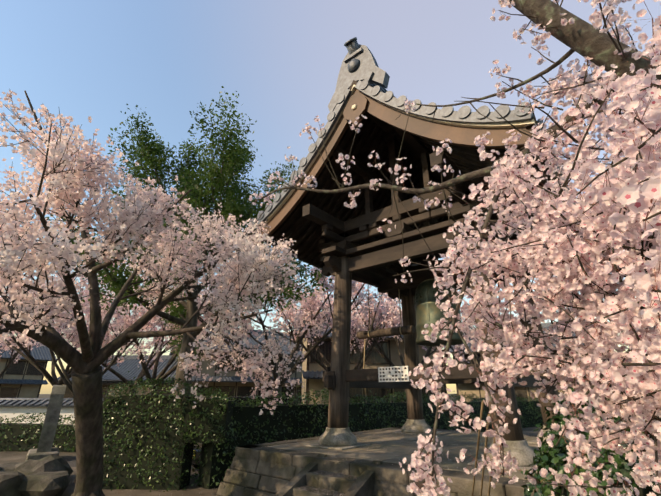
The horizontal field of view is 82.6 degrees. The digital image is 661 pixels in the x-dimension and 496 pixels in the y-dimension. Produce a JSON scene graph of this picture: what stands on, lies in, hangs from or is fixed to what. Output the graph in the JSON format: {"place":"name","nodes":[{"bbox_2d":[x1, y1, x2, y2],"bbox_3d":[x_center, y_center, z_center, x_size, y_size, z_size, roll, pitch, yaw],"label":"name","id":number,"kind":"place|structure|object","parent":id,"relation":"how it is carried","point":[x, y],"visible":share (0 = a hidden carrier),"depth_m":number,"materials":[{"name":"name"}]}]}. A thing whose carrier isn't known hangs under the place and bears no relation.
{"place":"outdoors","nodes":[
{"label":"outdoors","id":0,"kind":"place"},
{"bbox_2d":[0,337,56,397],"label":"town house","id":1,"kind":"structure","parent":0,"point":[23,377],"depth_m":41.74,"materials":[{"name":"grey tile"}]},
{"bbox_2d":[57,355,177,397],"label":"town house","id":2,"kind":"structure","parent":0,"point":[131,363],"depth_m":34.96,"materials":[{"name":"grey tile"}]},
{"bbox_2d":[169,325,302,404],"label":"town house","id":3,"kind":"structure","parent":0,"point":[234,383],"depth_m":34.31,"materials":[{"name":"grey wood"}]},
{"bbox_2d":[0,394,542,495],"bbox_3d":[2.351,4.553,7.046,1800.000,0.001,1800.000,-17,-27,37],"label":"ground","id":4,"kind":"structure","parent":0,"point":[14,456],"depth_m":7.22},
{"bbox_2d":[0,326,38,377],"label":"cherry tree","id":5,"kind":"object","parent":4,"relation":"on","point":[12,358],"visible":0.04,"depth_m":25.72,"materials":[{"name":"pink plant"}]},
{"bbox_2d":[0,279,59,363],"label":"cherry blossom","id":6,"kind":"object","parent":5,"relation":"attached to","point":[3,344],"visible":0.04,"depth_m":27.13,"materials":[{"name":"pink plant"}]},
{"bbox_2d":[0,455,72,495],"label":"garden rocks","id":7,"kind":"object","parent":4,"relation":"on","point":[49,475],"visible":1,"depth_m":6.60,"materials":[{"name":"grey stone"}]},
{"bbox_2d":[0,412,75,452],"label":"hedge","id":8,"kind":"object","parent":4,"relation":"on","point":[19,437],"visible":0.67,"depth_m":11.92,"materials":[{"name":"green plant"}]},
{"bbox_2d":[25,385,65,460],"bbox_3d":[-7.883,4.910,10.596,0.700,1.970,1.200,14,-25,-32],"label":"stone monument","id":9,"kind":"object","parent":4,"relation":"on","point":[45,444],"visible":0.71,"depth_m":10.28,"materials":[{"name":"grey stone"}]},
{"bbox_2d":[0,398,103,424],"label":"boundary wall","id":10,"kind":"structure","parent":4,"relation":"on","point":[9,407],"depth_m":14.00,"materials":[{"name":"white paint"}]},
{"bbox_2d":[1,279,133,385],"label":"cherry trees","id":11,"kind":"object","parent":4,"relation":"on","point":[36,364],"visible":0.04,"depth_m":20.05,"materials":[{"name":"pink plant"}]},
{"bbox_2d":[0,266,139,367],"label":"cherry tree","id":12,"kind":"object","parent":11,"relation":"attached to","point":[29,339],"depth_m":20.11,"materials":[{"name":"pink plant"}]},
{"bbox_2d":[17,272,172,393],"bbox_3d":[-10.003,3.818,15.197,7.706,7.447,6.645,-17,-27,37],"label":"cherry tree","id":13,"kind":"object","parent":4,"relation":"on","point":[65,379],"visible":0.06,"depth_m":14.86,"materials":[{"name":"pink plant"}]},
{"bbox_2d":[5,264,209,362],"bbox_3d":[-10.012,2.454,15.682,7.749,4.734,6.692,-17,-27,37],"label":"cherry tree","id":14,"kind":"object","parent":13,"relation":"attached to","point":[87,313],"visible":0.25,"depth_m":15.09,"materials":[{"name":"pink plant"}]},
{"bbox_2d":[3,276,204,395],"bbox_3d":[-12.171,5.597,22.155,11.755,9.149,10.903,-17,-27,37],"label":"cherry tree","id":15,"kind":"object","parent":4,"relation":"on","point":[125,380],"depth_m":23.20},
{"bbox_2d":[66,459,198,476],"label":"lane","id":16,"kind":"structure","parent":4,"relation":"on","point":[71,463],"depth_m":9.49,"materials":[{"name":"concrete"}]},
{"bbox_2d":[192,396,292,468],"bbox_3d":[-2.018,4.750,9.807,1.790,1.620,3.472,-17,-27,37],"label":"hedge","id":17,"kind":"object","parent":16,"relation":"on","point":[196,455],"visible":0.08,"depth_m":8.99,"materials":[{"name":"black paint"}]},
{"bbox_2d":[102,368,198,491],"bbox_3d":[-3.766,3.639,7.731,1.970,2.259,1.049,0,-21,1],"label":"hedge","id":18,"kind":"object","parent":4,"relation":"on","point":[144,443],"visible":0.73,"depth_m":7.45,"materials":[{"name":"green plant"}]},
{"bbox_2d":[0,88,305,495],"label":"cherry tree","id":19,"kind":"object","parent":4,"relation":"on","point":[15,250],"depth_m":4.86,"materials":[{"name":"pink plant"}]},
{"bbox_2d":[83,262,255,394],"bbox_3d":[-8.749,4.658,19.687,8.928,9.177,8.793,13,-24,-29],"label":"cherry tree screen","id":20,"kind":"object","parent":4,"relation":"on","point":[163,374],"visible":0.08,"depth_m":18.95,"materials":[{"name":"pink plant"}]},
{"bbox_2d":[76,241,261,367],"bbox_3d":[-8.725,3.217,20.276,9.122,6.292,8.762,12,-24,-29],"label":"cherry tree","id":21,"kind":"object","parent":20,"relation":"on","point":[173,326],"visible":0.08,"depth_m":19.56,"materials":[{"name":"pink plant"}]},
{"bbox_2d":[45,86,332,395],"bbox_3d":[-4.731,0.382,11.807,10.746,11.445,7.639,-17,-27,37],"label":"tall green tree","id":22,"kind":"object","parent":4,"relation":"on","point":[229,157],"depth_m":11.98,"materials":[{"name":"green plant"}]},
{"bbox_2d":[180,386,235,489],"bbox_3d":[-2.461,3.788,7.640,0.900,1.879,0.906,-1,-21,2],"label":"hedge","id":23,"kind":"object","parent":4,"relation":"on","point":[208,421],"visible":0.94,"depth_m":7.51,"materials":[{"name":"green plant"}]},
{"bbox_2d":[181,262,382,396],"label":"cherry trees","id":24,"kind":"object","parent":4,"relation":"on","point":[306,355],"visible":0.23,"depth_m":16.79,"materials":[{"name":"pink plant"}]},
{"bbox_2d":[165,259,387,346],"bbox_3d":[-3.434,2.013,18.659,9.506,5.668,11.558,8,-23,-21],"label":"cherry blossom","id":25,"kind":"object","parent":24,"relation":"on","point":[314,302],"visible":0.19,"depth_m":17.15,"materials":[{"name":"pink plant"}]},
{"bbox_2d":[126,429,536,495],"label":"fallen petals","id":26,"kind":"object","parent":4,"relation":"on","point":[385,461],"visible":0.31,"depth_m":5.53,"materials":[{"name":"pink plant"}]},
{"bbox_2d":[264,265,401,403],"bbox_3d":[0.141,5.077,21.346,9.366,9.606,11.427,-17,-27,37],"label":"cherry tree","id":27,"kind":"object","parent":4,"relation":"on","point":[301,317],"depth_m":20.40,"materials":[{"name":"pink plant"}]},
{"bbox_2d":[295,311,446,404],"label":"town house","id":28,"kind":"structure","parent":4,"relation":"on","point":[312,373],"depth_m":24.37,"materials":[{"name":"beige paint"}]},
{"bbox_2d":[193,386,575,488],"bbox_3d":[6.666,7.173,16.464,26.466,1.979,2.573,18,-28,-39],"label":"hedge","id":29,"kind":"object","parent":4,"relation":"on","point":[250,425],"visible":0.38,"depth_m":9.44,"materials":[{"name":"green plant"}]},
{"bbox_2d":[217,427,558,495],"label":"stone platform","id":30,"kind":"structure","parent":4,"relation":"on","point":[271,469],"depth_m":5.91,"materials":[{"name":"grey stone"}]},
{"bbox_2d":[250,37,586,293],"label":"roof","id":31,"kind":"structure","parent":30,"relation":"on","point":[362,82],"depth_m":7.81,"materials":[{"name":"brown wood"}]},
{"bbox_2d":[414,279,465,345],"bbox_3d":[2.351,1.278,8.310,1.040,1.620,1.040,-17,-27,37],"label":"temple bell","id":32,"kind":"object","parent":31,"relation":"hanging from","point":[428,311],"visible":0.71,"depth_m":7.95,"materials":[{"name":"green metal"}]},
{"bbox_2d":[304,221,564,471],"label":"pillars","id":33,"kind":"structure","parent":30,"relation":"on","point":[337,434],"depth_m":7.56,"materials":[{"name":"brown wood"}]},
{"bbox_2d":[302,111,567,389],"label":"wooden beams","id":34,"kind":"structure","parent":33,"relation":"on","point":[373,261],"depth_m":7.96,"materials":[{"name":"brown wood"}]},
{"bbox_2d":[356,273,414,393],"bbox_3d":[1.287,2.013,8.977,1.530,2.770,0.200,-17,-27,37],"label":"bell striker log","id":35,"kind":"object","parent":34,"relation":"hanging from","point":[393,331],"visible":0.9,"depth_m":8.92,"materials":[{"name":"brown wood"}]},
{"bbox_2d":[378,366,408,381],"bbox_3d":[1.128,2.272,6.774,0.620,0.260,0.024,-17,-27,37],"label":"notice board","id":36,"kind":"object","parent":34,"relation":"attached to","point":[394,374],"visible":1,"depth_m":6.76,"materials":[{"name":"grey paper"}]},
{"bbox_2d":[320,283,476,401],"bbox_3d":[4.692,5.130,22.454,10.504,10.282,11.266,7,-22,-19],"label":"cherry tree","id":37,"kind":"object","parent":4,"relation":"on","point":[387,359],"visible":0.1,"depth_m":21.32,"materials":[{"name":"pink plant"}]},
{"bbox_2d":[315,281,508,362],"bbox_3d":[4.703,3.595,23.043,10.596,6.867,11.268,7,-22,-18],"label":"cherry blossom","id":38,"kind":"object","parent":37,"relation":"on","point":[397,312],"visible":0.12,"depth_m":20.96,"materials":[{"name":"pink plant"}]},
{"bbox_2d":[257,0,660,495],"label":"cherry bough","id":39,"kind":"object","parent":4,"relation":"on","point":[582,37],"visible":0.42,"depth_m":1.64,"materials":[{"name":"brown plant"}]},
{"bbox_2d":[249,0,660,495],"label":"cherry blossom","id":40,"kind":"object","parent":39,"relation":"attached to","point":[629,192],"visible":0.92,"depth_m":1.51,"materials":[{"name":"pink plant"}]},
{"bbox_2d":[472,400,496,495],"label":"bamboo stakes","id":41,"kind":"object","parent":4,"relation":"on","point":[479,432],"visible":0.75,"depth_m":3.04,"materials":[{"name":"brown wood"}]},
{"bbox_2d":[450,289,558,363],"bbox_3d":[11.241,5.881,25.033,11.456,10.745,9.078,-17,-27,37],"label":"cherry tree","id":42,"kind":"object","parent":4,"relation":"on","point":[477,359],"visible":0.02,"depth_m":26.25,"materials":[{"name":"plant"}]},
{"bbox_2d":[452,283,578,356],"bbox_3d":[11.257,4.330,25.688,11.725,7.354,9.264,-17,-27,37],"label":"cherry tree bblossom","id":43,"kind":"object","parent":42,"relation":"attached to","point":[518,317],"depth_m":24.58,"materials":[{"name":"pink plant"}]},
{"bbox_2d":[449,319,605,401],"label":"town house","id":44,"kind":"structure","parent":4,"relation":"on","point":[480,392],"depth_m":34.13,"materials":[{"name":"beige paint"}]},
{"bbox_2d":[521,388,660,495],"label":"camellia bush","id":45,"kind":"object","parent":4,"relation":"on","point":[557,454],"visible":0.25,"depth_m":3.03,"materials":[{"name":"green plant"}]},
{"bbox_2d":[0,0,660,393],"label":"sky","id":46,"kind":"structure","parent":0,"point":[80,59],"materials":[{"name":"blue"}]}
]}

